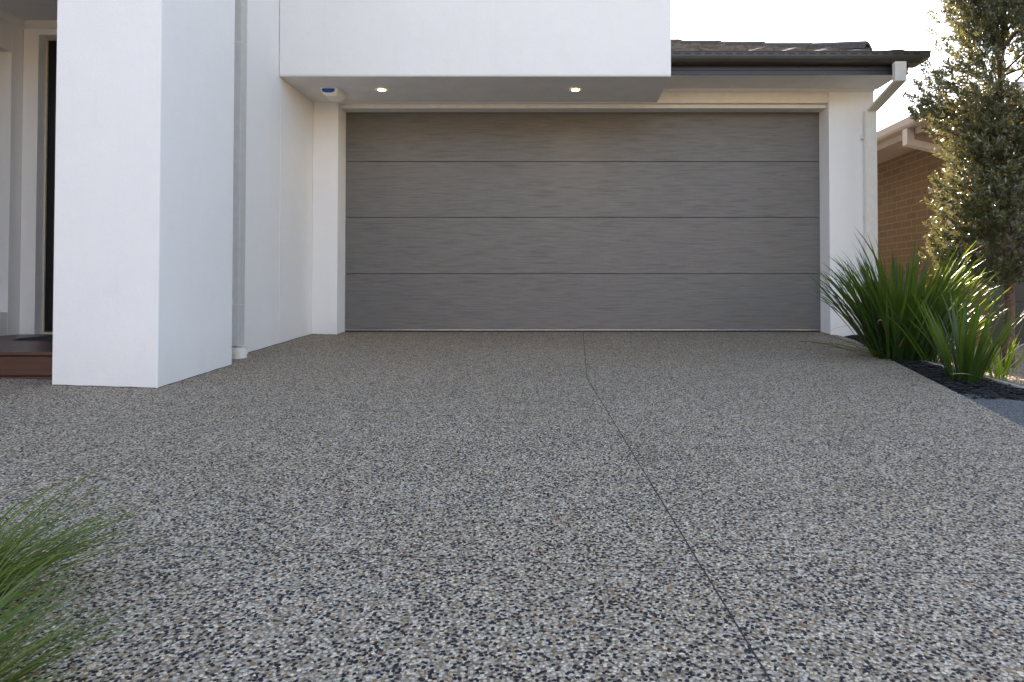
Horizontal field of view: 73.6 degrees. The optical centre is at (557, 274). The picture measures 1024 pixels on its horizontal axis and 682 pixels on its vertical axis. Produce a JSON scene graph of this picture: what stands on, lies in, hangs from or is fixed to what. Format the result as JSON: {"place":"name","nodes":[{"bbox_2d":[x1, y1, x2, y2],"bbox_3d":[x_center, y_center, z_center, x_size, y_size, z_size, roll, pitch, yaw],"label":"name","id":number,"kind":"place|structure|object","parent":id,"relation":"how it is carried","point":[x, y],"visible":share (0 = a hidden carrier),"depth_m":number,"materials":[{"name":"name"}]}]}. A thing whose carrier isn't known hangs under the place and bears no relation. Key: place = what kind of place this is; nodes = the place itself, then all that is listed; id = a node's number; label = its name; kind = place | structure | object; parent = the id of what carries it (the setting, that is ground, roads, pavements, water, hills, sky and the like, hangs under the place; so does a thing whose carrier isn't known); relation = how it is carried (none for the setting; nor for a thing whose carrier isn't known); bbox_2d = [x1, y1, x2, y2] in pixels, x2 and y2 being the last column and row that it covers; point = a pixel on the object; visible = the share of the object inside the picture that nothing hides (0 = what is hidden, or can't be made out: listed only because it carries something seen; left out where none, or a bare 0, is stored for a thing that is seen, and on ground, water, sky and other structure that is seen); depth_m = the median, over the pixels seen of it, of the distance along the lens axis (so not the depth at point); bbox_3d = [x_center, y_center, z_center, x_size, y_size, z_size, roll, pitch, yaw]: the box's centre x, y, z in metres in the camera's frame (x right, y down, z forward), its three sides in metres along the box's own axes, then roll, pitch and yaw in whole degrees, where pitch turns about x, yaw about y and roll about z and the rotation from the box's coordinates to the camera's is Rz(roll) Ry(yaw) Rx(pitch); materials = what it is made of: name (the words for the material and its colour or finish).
{"place":"outdoors","nodes":[
{"label":"outdoors","id":0,"kind":"place"},
{"bbox_2d":[0,332,1023,681],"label":"driveway","id":1,"kind":"structure","parent":0,"point":[572,506],"depth_m":1.86,"materials":[{"name":"grey concrete"}]},
{"bbox_2d":[0,0,931,387],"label":"white house","id":2,"kind":"structure","parent":1,"relation":"on","point":[190,188],"depth_m":5.99,"materials":[{"name":"paint"}]},
{"bbox_2d":[45,41,56,330],"bbox_3d":[-3.500,-0.704,5.417,1.080,2.306,0.046,0,-1,0],"label":"front door","id":3,"kind":"structure","parent":2,"relation":"in","point":[52,66],"depth_m":5.40,"materials":[{"name":"black paint"}]},
{"bbox_2d":[321,87,345,101],"bbox_3d":[-2.007,-1.607,6.125,0.155,0.070,0.285,0,-1,0],"label":"alarm siren","id":4,"kind":"object","parent":2,"relation":"attached to","point":[334,94],"visible":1,"depth_m":6.03,"materials":[{"name":"plastic"}]},
{"bbox_2d":[376,88,386,91],"bbox_3d":[-1.560,-1.639,6.063,0.096,0.005,0.096,0,-1,0],"label":"downlight","id":5,"kind":"object","parent":2,"relation":"attached to","point":[381,89],"visible":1,"depth_m":6.05,"materials":[{"name":"white"}]},
{"bbox_2d":[570,88,580,91],"bbox_3d":[0.160,-1.639,6.063,0.096,0.005,0.096,0,-1,0],"label":"downlight","id":6,"kind":"object","parent":2,"relation":"attached to","point":[575,89],"visible":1,"depth_m":6.05,"materials":[{"name":"white"}]},
{"bbox_2d":[345,112,820,331],"bbox_3d":[0.240,-0.560,6.708,4.720,2.252,0.048,0,-1,0],"label":"garage door","id":7,"kind":"structure","parent":2,"relation":"in","point":[455,221],"depth_m":6.69,"materials":[{"name":"metal"}]},
{"bbox_2d":[671,0,1023,131],"label":"sky","id":8,"kind":"structure","parent":0,"point":[885,24],"materials":[{"name":"white"}]},
{"bbox_2d":[844,335,1023,400],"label":"mulch bed","id":9,"kind":"object","parent":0,"point":[1004,396],"visible":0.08,"depth_m":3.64,"materials":[{"name":"black wood"}]},
{"bbox_2d":[799,228,1009,360],"bbox_3d":[2.454,0.132,4.926,1.360,0.966,1.426,0,-1,0],"label":"strappy plant","id":10,"kind":"object","parent":9,"relation":"on","point":[885,336],"visible":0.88,"depth_m":4.71,"materials":[{"name":"green plant"}]},
{"bbox_2d":[904,280,1023,382],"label":"strappy plant","id":11,"kind":"object","parent":9,"relation":"on","point":[968,367],"visible":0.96,"depth_m":3.93,"materials":[{"name":"green plant"}]},
{"bbox_2d":[932,344,1023,386],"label":"gravel ground","id":12,"kind":"structure","parent":0,"point":[1019,351],"depth_m":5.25,"materials":[{"name":"gravel"}]},
{"bbox_2d":[879,272,1018,364],"bbox_3d":[2.690,0.294,4.691,0.876,0.667,1.037,-1,-1,33],"label":"strappy plant","id":13,"kind":"object","parent":12,"relation":"on","point":[933,355],"visible":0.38,"depth_m":4.62,"materials":[{"name":"green plant"}]},
{"bbox_2d":[877,82,1023,345],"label":"brick house","id":14,"kind":"structure","parent":12,"relation":"on","point":[908,162],"depth_m":8.11,"materials":[{"name":"brown brick"}]},
{"bbox_2d":[989,163,1023,343],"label":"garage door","id":15,"kind":"structure","parent":14,"relation":"in","point":[1019,289],"depth_m":7.41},
{"bbox_2d":[901,0,1023,367],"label":"bushy tree","id":16,"kind":"object","parent":12,"relation":"on","point":[983,182],"visible":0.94,"depth_m":5.20,"materials":[{"name":"green plant"}]},
{"bbox_2d":[921,360,1023,394],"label":"garden edging","id":17,"kind":"object","parent":12,"relation":"on","point":[1007,383],"visible":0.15,"depth_m":3.93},
{"bbox_2d":[975,324,1023,380],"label":"sprouting plant","id":18,"kind":"object","parent":12,"relation":"on","point":[1000,370],"visible":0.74,"depth_m":4.01,"materials":[{"name":"green plant"}]},
{"bbox_2d":[961,394,1023,426],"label":"footpath","id":19,"kind":"structure","parent":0,"point":[1012,410],"depth_m":3.27,"materials":[{"name":"grey concrete"}]},
{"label":"planting bed","id":20,"kind":"structure","parent":0,"visible":0},
{"bbox_2d":[0,504,152,681],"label":"grass clump","id":21,"kind":"object","parent":20,"relation":"on","point":[18,627],"visible":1,"depth_m":1.10,"materials":[{"name":"green plant"}]},
{"bbox_2d":[0,450,158,618],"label":"grass clump","id":22,"kind":"object","parent":20,"relation":"on","point":[37,558],"visible":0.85,"depth_m":1.40,"materials":[{"name":"green plant"}]},
{"bbox_3d":[-4.523,0.733,4.532,3.553,0.175,1.490,0,-1,0],"label":"concrete nib","id":23,"kind":"object","parent":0,"visible":0},
{"bbox_2d":[0,334,52,379],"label":"timber deck","id":24,"kind":"structure","parent":23,"relation":"on","point":[25,359],"depth_m":3.85,"materials":[{"name":"brown wood"}]},
{"bbox_2d":[14,335,52,339],"bbox_3d":[-3.375,0.449,4.922,0.750,0.014,0.460,0,-1,0],"label":"doormat","id":25,"kind":"object","parent":24,"relation":"on","point":[48,337],"visible":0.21,"depth_m":4.69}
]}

